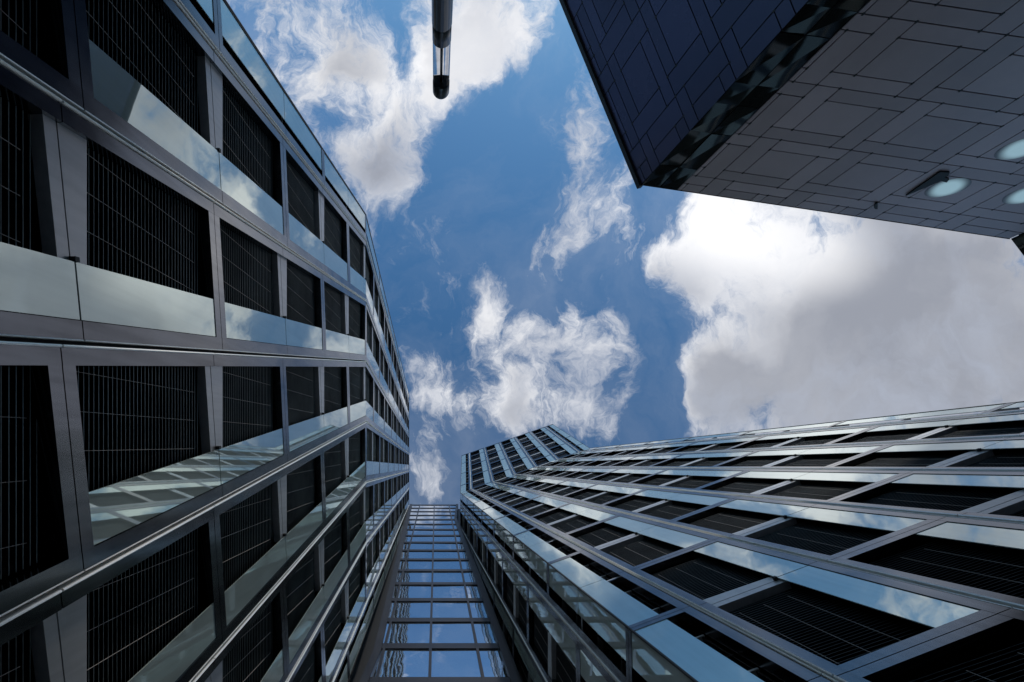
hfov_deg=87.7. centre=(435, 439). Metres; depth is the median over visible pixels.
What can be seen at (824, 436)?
window
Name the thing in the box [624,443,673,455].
window
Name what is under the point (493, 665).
window pane
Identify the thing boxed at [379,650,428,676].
window pane
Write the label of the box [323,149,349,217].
window
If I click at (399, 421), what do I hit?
window
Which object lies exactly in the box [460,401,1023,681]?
office tower
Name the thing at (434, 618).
glass building
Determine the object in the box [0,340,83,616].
window
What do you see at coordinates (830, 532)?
window
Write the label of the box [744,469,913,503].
window
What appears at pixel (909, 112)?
panelled building
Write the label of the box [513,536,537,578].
window
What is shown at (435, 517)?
window pane
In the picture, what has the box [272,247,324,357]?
window
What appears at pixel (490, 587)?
window
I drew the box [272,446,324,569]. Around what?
window
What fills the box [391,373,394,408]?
window
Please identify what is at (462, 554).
window pane
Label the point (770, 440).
window
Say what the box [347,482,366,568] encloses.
window
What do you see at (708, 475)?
window
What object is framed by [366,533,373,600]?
window
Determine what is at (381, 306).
window
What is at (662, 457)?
window
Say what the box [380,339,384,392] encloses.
window
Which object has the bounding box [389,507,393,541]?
window
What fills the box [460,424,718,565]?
upper windows
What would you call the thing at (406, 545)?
window pane
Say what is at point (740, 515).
window
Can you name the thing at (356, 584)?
window
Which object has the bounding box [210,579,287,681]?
window
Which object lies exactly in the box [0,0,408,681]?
office tower
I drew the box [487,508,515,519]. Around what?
window
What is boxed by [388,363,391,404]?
window
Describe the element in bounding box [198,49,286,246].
window
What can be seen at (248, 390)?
window
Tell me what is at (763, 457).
window
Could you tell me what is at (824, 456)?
window
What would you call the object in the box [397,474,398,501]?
window
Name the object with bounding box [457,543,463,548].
window pane
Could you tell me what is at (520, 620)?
window
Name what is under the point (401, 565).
window pane
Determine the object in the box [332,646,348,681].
window
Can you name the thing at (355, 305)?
window
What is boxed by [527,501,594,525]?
window
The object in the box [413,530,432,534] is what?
window pane
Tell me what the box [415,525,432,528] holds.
window pane
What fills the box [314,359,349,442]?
window
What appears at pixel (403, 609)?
window pane
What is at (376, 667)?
window pane
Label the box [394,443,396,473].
window
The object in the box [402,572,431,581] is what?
window pane
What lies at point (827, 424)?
window
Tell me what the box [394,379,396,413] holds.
window
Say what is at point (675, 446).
window
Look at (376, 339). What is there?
window
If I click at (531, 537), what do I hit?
window
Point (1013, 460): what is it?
window
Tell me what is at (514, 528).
window
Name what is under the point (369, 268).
window
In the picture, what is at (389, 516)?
window
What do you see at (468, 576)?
window pane
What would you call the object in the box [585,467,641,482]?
window
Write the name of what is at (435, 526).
window pane
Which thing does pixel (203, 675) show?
window
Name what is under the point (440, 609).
window pane
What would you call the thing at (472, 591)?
window pane
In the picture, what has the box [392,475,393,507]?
window
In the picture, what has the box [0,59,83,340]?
window
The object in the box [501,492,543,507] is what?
window
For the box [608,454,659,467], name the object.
window
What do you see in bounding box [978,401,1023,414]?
window
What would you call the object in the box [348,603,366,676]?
window
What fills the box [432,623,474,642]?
window pane
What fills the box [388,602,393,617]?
window pane
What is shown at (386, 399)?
window
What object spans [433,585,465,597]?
window pane
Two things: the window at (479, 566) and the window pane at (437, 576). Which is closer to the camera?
the window pane at (437, 576)
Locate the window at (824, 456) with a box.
[756,443,892,468]
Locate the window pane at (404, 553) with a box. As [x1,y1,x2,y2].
[401,551,406,557]
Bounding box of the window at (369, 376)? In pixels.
[365,362,374,426]
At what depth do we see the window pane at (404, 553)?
43.68 m
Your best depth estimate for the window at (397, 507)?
51.39 m
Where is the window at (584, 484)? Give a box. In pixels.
[546,481,599,497]
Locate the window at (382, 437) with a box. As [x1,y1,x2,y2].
[380,432,384,477]
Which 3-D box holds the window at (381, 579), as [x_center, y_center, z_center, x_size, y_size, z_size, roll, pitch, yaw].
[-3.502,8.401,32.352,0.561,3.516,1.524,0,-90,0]
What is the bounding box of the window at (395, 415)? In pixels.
[393,411,396,443]
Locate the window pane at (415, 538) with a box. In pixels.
[412,536,432,540]
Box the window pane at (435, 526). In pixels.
[434,525,452,528]
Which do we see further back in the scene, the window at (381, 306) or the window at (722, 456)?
the window at (381, 306)
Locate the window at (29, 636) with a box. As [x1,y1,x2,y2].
[0,590,63,681]
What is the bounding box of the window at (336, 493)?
[320,432,349,527]
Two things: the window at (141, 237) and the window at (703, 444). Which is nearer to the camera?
the window at (141, 237)
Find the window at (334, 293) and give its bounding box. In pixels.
[322,273,349,358]
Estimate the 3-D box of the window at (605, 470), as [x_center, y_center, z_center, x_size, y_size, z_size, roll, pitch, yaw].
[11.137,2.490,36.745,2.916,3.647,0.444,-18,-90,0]
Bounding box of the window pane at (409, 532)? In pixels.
[406,530,412,534]
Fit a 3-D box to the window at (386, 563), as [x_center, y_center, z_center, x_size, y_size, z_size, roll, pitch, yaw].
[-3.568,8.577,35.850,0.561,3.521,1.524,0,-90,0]
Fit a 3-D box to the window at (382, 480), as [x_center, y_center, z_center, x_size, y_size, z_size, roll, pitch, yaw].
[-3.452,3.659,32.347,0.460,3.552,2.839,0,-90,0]
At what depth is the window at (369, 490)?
26.05 m
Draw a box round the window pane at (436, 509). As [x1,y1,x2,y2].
[435,508,448,510]
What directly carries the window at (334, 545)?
in the office tower at (204, 434)
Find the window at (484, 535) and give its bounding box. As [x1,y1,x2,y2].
[481,529,486,573]
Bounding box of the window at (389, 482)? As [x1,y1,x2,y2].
[385,475,391,512]
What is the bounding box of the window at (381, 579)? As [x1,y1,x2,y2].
[378,561,384,592]
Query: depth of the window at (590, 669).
13.07 m
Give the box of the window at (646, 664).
[628,628,694,681]
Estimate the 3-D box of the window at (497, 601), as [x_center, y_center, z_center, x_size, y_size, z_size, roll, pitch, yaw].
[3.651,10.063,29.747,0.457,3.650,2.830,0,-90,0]
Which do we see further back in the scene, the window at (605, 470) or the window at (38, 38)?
the window at (605, 470)
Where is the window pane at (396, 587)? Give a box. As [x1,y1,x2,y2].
[393,585,398,597]
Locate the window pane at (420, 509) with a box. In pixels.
[419,508,433,510]
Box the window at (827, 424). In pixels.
[771,420,844,437]
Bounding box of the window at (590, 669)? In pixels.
[577,637,617,681]
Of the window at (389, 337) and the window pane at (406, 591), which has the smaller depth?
the window pane at (406, 591)
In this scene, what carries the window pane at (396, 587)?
in the glass building at (434, 618)
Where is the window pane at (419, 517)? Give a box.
[417,516,432,518]
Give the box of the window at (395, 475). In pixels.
[393,474,396,505]
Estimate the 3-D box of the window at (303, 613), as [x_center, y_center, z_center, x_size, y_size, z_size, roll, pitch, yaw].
[-3.800,4.428,14.803,0.593,3.882,3.098,0,-90,0]
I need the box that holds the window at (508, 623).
[502,603,512,656]
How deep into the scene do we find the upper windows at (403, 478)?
54.90 m
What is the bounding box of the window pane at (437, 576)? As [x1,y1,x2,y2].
[433,572,462,581]
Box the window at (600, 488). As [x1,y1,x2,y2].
[559,483,620,501]
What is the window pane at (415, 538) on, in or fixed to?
in the glass building at (434, 618)
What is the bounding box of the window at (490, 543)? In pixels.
[487,535,494,586]
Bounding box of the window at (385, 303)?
[384,293,388,322]
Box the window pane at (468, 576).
[463,572,475,581]
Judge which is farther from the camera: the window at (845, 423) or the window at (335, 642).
the window at (845, 423)
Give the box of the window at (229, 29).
[217,0,286,137]
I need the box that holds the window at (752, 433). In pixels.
[732,426,792,437]
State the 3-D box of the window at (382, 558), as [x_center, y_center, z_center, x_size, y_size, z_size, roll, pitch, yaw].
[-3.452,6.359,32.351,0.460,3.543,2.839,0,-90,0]
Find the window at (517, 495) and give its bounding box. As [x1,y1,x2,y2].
[494,490,532,503]
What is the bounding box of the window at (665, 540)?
[588,523,719,570]
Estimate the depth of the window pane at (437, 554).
43.67 m
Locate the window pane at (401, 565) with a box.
[399,561,404,568]
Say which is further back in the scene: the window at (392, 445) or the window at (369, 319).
the window at (392, 445)
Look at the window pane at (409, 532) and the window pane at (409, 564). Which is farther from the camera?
the window pane at (409, 532)
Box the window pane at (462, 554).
[459,551,466,557]
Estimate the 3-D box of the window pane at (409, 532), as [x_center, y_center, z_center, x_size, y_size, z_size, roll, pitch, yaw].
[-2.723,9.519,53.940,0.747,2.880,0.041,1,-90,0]
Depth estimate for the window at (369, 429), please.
25.93 m
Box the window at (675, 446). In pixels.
[642,441,697,454]
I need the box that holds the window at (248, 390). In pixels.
[195,352,287,496]
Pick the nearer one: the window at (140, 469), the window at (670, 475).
the window at (140, 469)
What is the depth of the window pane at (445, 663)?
22.35 m
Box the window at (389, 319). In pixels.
[388,309,391,334]
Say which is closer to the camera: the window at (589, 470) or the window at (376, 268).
the window at (376, 268)
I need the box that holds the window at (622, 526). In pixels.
[561,513,661,549]
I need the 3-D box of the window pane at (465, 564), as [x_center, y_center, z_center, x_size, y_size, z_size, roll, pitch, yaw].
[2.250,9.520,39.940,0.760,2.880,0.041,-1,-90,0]
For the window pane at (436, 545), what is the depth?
46.98 m
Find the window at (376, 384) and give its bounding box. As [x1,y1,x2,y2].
[374,376,379,430]
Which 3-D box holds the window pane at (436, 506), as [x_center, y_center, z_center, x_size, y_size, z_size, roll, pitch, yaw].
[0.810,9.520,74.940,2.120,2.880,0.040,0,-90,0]
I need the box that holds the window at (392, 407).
[391,407,393,441]
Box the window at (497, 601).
[494,588,503,633]
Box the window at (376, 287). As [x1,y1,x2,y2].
[374,271,379,336]
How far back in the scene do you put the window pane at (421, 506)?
75.08 m
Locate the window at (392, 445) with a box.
[391,441,393,474]
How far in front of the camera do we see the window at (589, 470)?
40.78 m
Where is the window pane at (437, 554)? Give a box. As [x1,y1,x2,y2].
[434,551,457,557]
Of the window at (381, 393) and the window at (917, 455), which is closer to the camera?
the window at (917, 455)
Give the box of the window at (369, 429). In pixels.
[366,423,373,480]
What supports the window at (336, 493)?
in the office tower at (204, 434)
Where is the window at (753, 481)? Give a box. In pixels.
[691,469,816,495]
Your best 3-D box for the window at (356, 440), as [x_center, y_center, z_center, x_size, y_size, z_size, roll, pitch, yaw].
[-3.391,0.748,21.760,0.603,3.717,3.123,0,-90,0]
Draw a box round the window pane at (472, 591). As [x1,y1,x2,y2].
[466,585,480,597]
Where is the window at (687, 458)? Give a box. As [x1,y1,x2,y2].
[646,451,718,467]
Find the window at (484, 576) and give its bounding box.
[482,567,487,593]
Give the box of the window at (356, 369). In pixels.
[347,360,365,428]
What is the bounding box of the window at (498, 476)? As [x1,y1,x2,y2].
[491,469,513,480]
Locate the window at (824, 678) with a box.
[808,673,838,681]
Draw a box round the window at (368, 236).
[366,215,373,265]
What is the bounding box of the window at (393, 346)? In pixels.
[392,339,394,375]
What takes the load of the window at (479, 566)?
in the office tower at (845, 551)
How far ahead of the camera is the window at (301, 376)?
14.80 m
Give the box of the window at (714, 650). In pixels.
[630,604,821,681]
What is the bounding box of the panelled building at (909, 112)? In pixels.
[559,0,1023,254]
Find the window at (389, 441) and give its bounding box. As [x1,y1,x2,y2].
[388,439,391,474]
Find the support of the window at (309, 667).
in the office tower at (204, 434)
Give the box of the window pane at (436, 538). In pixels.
[434,536,454,540]
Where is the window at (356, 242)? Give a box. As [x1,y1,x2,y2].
[348,218,366,299]
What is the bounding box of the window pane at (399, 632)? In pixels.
[387,623,429,642]
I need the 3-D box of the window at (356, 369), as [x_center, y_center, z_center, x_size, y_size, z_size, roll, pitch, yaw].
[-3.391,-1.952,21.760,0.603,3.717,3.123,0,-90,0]
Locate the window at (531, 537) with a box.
[513,525,559,546]
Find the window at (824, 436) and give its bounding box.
[765,424,880,448]
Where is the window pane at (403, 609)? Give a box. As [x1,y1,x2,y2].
[393,602,430,617]
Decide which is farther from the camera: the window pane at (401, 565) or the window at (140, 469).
the window pane at (401, 565)
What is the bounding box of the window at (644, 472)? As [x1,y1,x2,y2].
[603,468,669,484]
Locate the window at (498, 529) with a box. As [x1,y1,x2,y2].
[494,520,509,549]
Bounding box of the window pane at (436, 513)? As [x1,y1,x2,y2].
[435,512,449,514]
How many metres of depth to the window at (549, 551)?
19.26 m
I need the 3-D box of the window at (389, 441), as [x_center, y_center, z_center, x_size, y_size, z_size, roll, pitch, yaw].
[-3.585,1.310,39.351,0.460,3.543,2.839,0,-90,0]
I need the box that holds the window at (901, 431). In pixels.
[821,416,970,445]
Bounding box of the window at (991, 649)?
[833,607,1023,681]
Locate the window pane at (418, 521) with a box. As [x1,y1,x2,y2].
[416,520,432,523]
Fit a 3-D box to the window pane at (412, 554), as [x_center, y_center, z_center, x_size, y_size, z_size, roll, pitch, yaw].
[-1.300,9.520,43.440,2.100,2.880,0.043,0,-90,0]
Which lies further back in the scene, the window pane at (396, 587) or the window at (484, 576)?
the window at (484, 576)
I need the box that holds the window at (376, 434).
[372,428,379,478]
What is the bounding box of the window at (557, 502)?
[516,498,573,517]
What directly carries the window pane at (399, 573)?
in the glass building at (434, 618)
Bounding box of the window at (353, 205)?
[346,187,366,239]
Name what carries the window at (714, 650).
in the office tower at (845, 551)
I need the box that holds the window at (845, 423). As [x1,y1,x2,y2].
[820,413,914,429]
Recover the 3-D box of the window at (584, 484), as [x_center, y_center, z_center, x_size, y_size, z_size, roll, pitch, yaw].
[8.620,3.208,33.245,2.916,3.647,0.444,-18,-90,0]
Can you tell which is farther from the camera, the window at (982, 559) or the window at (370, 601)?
the window at (370, 601)
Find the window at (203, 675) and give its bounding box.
[191,658,214,681]
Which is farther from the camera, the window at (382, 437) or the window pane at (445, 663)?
the window at (382, 437)
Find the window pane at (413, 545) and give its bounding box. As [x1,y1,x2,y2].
[410,543,432,548]
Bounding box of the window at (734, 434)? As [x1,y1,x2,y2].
[705,431,749,443]
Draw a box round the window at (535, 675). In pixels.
[527,648,545,681]
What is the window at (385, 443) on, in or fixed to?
in the office tower at (204, 434)
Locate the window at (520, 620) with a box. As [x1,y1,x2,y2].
[513,564,527,646]
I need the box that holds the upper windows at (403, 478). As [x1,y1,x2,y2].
[189,0,408,559]
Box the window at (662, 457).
[624,453,685,467]
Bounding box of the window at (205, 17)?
[177,0,220,53]
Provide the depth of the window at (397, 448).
51.39 m
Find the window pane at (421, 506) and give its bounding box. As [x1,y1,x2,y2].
[420,505,433,507]
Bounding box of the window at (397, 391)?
[396,387,398,417]
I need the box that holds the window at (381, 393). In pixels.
[379,386,384,434]
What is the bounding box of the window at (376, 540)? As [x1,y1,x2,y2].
[369,525,379,582]
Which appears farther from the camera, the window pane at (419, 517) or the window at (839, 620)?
the window pane at (419, 517)
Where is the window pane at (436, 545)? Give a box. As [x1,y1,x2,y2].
[434,543,456,548]
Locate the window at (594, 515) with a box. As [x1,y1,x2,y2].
[542,507,622,535]
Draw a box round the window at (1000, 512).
[958,496,1023,522]
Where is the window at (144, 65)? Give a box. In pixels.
[73,0,222,203]
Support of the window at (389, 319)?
in the office tower at (204, 434)
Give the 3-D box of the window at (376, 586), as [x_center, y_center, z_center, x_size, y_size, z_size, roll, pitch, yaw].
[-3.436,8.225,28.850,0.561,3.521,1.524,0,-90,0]
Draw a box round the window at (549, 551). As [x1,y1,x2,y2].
[528,535,586,563]
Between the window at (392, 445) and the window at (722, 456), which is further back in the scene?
the window at (392, 445)
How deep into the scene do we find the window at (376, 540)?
29.45 m
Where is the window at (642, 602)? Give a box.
[579,570,693,628]
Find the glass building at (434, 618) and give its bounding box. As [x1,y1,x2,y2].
[337,504,521,681]
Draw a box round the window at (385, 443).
[383,436,388,475]
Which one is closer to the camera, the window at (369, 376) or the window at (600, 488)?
the window at (369, 376)
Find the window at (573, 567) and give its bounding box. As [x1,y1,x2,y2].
[548,549,626,587]
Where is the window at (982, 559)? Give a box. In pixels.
[827,516,1023,609]
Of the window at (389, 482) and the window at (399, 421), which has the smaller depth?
the window at (389, 482)
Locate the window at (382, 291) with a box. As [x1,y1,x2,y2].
[380,274,384,307]
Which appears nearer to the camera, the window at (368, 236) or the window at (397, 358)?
the window at (368, 236)
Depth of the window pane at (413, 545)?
47.34 m
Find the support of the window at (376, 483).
in the office tower at (204, 434)
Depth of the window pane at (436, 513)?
67.95 m
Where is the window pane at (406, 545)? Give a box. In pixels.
[403,543,408,548]
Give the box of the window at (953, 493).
[824,470,1023,516]
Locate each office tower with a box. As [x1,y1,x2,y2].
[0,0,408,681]
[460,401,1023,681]
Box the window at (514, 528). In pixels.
[503,518,539,534]
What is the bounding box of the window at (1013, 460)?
[922,436,1023,470]
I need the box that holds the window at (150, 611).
[52,506,222,681]
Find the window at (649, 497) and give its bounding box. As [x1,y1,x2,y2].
[598,487,686,513]
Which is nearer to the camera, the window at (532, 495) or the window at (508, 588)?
the window at (508, 588)
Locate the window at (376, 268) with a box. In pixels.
[373,249,379,288]
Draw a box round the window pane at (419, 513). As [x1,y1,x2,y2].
[418,512,433,514]
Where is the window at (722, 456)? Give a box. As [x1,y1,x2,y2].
[674,449,760,467]
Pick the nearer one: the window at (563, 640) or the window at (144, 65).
the window at (144, 65)
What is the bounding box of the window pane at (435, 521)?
[434,520,451,523]
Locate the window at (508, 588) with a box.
[502,552,514,620]
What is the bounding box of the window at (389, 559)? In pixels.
[387,545,391,570]
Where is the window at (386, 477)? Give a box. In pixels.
[385,476,388,516]
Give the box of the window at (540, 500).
[507,494,557,511]
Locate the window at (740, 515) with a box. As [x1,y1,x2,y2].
[666,496,817,537]
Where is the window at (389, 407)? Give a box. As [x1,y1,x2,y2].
[387,401,391,439]
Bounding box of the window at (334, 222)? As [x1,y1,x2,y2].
[314,186,349,288]
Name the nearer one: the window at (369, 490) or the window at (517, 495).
the window at (369, 490)
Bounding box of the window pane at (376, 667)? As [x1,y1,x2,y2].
[371,651,381,676]
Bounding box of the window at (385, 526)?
[381,514,388,557]
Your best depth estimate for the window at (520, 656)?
23.15 m
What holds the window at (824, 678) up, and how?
in the office tower at (845, 551)
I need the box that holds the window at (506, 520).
[495,512,526,526]
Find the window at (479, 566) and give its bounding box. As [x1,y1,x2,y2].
[477,558,481,578]
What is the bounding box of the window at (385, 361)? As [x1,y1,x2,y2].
[383,353,388,397]
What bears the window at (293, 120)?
in the office tower at (204, 434)
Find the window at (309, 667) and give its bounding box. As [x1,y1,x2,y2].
[286,620,323,681]
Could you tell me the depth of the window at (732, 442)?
30.14 m
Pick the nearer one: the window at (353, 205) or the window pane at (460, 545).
the window at (353, 205)
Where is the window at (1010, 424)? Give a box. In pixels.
[901,411,1023,441]
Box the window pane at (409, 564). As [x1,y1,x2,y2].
[405,561,431,568]
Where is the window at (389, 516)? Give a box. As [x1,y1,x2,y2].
[388,510,391,550]
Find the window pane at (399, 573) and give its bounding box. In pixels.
[396,572,401,581]
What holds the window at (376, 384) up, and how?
in the office tower at (204, 434)
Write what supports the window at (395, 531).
in the office tower at (204, 434)
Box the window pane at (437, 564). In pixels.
[433,561,460,568]
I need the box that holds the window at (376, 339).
[372,323,379,383]
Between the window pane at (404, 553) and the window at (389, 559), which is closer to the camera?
the window at (389, 559)
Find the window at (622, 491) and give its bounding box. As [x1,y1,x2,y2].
[576,485,649,506]
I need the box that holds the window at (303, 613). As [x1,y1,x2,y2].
[272,533,324,677]
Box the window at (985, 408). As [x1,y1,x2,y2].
[886,402,1011,426]
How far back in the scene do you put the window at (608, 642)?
12.03 m
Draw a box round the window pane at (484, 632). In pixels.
[474,623,496,642]
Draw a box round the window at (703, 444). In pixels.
[663,438,728,453]
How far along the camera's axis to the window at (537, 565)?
19.19 m
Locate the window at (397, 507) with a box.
[394,501,398,530]
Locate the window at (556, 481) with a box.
[526,478,568,491]
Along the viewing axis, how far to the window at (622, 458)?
40.86 m
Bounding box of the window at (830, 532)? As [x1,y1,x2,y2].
[726,504,946,562]
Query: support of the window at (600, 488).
in the office tower at (845, 551)
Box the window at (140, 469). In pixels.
[50,343,222,570]
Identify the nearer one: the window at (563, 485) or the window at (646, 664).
the window at (646, 664)
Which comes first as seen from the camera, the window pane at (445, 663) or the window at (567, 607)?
the window at (567, 607)
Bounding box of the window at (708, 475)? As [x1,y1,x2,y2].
[653,468,750,490]
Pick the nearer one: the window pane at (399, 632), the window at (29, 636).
the window at (29, 636)
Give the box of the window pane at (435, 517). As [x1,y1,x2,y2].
[434,516,450,518]
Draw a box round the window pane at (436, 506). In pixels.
[435,505,448,507]
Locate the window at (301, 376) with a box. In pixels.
[272,356,324,462]
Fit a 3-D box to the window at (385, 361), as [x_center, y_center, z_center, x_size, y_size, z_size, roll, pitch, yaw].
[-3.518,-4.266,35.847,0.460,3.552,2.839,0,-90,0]
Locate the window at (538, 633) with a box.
[527,580,549,681]
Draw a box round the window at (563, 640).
[547,603,577,681]
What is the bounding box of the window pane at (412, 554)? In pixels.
[408,551,431,557]
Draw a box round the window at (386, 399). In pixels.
[385,395,388,437]
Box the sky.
[226,0,1023,508]
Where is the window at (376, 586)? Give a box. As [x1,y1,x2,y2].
[374,572,379,609]
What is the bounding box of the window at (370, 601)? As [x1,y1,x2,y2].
[365,586,373,631]
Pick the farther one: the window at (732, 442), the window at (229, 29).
the window at (732, 442)
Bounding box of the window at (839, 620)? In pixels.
[697,561,1011,678]
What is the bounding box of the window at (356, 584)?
[341,543,366,638]
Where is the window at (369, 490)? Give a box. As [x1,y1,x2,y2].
[360,480,374,540]
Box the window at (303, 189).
[283,136,324,272]
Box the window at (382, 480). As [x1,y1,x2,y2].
[378,477,384,523]
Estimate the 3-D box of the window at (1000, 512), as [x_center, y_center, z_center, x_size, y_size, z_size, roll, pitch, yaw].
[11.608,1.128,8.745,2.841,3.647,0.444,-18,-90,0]
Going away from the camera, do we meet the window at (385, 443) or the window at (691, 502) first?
the window at (691, 502)
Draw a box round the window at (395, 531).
[394,504,396,537]
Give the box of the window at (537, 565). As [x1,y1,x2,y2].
[527,547,560,600]
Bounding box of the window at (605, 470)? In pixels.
[571,467,621,480]
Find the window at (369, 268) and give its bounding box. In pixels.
[365,242,374,319]
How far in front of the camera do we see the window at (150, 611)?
7.74 m
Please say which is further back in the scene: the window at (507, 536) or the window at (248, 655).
the window at (507, 536)
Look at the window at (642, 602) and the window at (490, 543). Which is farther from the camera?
the window at (490, 543)
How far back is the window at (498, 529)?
29.73 m
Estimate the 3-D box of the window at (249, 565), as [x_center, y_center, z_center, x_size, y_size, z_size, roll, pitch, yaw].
[-4.002,2.212,11.283,0.593,3.882,3.098,0,-90,0]
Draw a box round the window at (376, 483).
[373,478,379,530]
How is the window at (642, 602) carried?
in the office tower at (845, 551)
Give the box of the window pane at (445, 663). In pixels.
[431,650,480,676]
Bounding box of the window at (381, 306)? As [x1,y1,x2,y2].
[379,293,384,350]
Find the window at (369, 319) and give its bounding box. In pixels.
[360,302,373,373]
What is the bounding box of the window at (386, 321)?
[385,312,388,358]
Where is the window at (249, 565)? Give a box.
[208,468,287,643]
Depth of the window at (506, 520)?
29.88 m
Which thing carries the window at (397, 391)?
in the office tower at (204, 434)
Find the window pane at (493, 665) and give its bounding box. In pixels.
[479,650,508,676]
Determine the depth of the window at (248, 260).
11.12 m
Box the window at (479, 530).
[477,523,482,563]
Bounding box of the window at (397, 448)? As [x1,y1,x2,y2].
[396,445,398,472]
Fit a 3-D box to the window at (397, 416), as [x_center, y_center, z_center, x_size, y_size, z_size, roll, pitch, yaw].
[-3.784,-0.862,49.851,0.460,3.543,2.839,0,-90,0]
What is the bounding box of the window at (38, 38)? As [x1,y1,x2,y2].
[0,0,83,109]
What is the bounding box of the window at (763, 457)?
[709,446,816,468]
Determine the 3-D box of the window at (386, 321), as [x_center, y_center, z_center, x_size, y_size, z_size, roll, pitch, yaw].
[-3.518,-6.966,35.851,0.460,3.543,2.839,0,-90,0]
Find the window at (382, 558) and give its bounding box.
[380,519,384,569]
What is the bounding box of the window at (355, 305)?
[341,289,366,359]
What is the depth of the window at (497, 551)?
30.24 m
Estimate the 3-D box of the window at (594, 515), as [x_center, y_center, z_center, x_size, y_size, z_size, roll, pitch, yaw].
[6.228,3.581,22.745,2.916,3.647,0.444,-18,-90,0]
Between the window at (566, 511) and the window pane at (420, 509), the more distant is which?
the window pane at (420, 509)
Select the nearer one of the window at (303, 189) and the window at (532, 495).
the window at (303, 189)
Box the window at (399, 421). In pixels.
[398,419,400,445]
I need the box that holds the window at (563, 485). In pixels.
[535,480,581,493]
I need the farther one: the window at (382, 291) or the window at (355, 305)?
the window at (382, 291)
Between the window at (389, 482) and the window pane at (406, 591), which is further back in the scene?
the window at (389, 482)
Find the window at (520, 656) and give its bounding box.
[513,623,528,681]
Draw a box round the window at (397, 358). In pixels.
[397,358,398,389]
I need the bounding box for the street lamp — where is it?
[432,0,452,98]
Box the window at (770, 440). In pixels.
[722,430,815,450]
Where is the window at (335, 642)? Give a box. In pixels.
[322,575,349,681]
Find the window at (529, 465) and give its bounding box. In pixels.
[512,461,534,473]
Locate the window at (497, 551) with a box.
[494,542,502,600]
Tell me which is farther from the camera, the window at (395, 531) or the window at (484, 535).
the window at (395, 531)
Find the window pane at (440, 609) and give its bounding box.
[432,602,469,617]
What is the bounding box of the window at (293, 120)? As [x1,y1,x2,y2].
[281,89,324,186]
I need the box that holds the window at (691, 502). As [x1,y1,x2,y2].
[626,491,738,523]
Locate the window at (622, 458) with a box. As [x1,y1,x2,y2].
[593,455,638,466]
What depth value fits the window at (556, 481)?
40.94 m
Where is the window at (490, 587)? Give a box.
[487,576,493,608]
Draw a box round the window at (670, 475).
[625,468,705,487]
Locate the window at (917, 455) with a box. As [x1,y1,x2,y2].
[823,437,1009,470]
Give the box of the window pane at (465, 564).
[461,561,470,568]
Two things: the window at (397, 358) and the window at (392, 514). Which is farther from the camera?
the window at (397, 358)
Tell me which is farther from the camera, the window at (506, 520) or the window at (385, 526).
the window at (385, 526)
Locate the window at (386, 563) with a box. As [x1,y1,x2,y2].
[385,552,388,578]
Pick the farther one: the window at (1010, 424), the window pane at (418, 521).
the window pane at (418, 521)
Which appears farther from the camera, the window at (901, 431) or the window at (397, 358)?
the window at (397, 358)
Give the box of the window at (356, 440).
[341,422,366,498]
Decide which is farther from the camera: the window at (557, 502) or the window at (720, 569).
the window at (557, 502)
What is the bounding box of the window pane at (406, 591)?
[398,585,430,597]
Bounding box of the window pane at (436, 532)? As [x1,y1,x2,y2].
[434,530,453,534]
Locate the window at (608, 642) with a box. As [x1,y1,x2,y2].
[578,588,628,681]
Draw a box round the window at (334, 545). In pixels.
[314,504,349,612]
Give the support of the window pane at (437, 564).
in the glass building at (434, 618)
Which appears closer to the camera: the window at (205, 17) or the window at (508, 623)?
the window at (205, 17)
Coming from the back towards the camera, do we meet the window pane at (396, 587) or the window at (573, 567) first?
the window pane at (396, 587)
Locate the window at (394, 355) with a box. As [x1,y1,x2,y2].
[393,347,396,383]
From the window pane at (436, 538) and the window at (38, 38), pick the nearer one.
the window at (38, 38)
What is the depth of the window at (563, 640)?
16.14 m
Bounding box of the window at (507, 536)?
[502,528,521,562]
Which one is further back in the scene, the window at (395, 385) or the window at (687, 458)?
the window at (395, 385)
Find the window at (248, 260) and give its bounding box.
[213,201,287,354]
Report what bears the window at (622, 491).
in the office tower at (845, 551)
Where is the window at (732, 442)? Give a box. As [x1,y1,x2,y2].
[689,435,765,452]
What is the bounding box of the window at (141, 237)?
[54,100,222,350]
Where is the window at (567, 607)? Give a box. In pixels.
[547,563,593,635]
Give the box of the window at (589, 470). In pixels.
[559,467,604,479]
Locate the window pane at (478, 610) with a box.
[469,602,487,617]
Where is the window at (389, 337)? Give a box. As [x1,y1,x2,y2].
[387,325,391,369]
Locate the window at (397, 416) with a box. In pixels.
[397,416,398,444]
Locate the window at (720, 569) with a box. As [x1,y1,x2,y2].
[629,537,817,610]

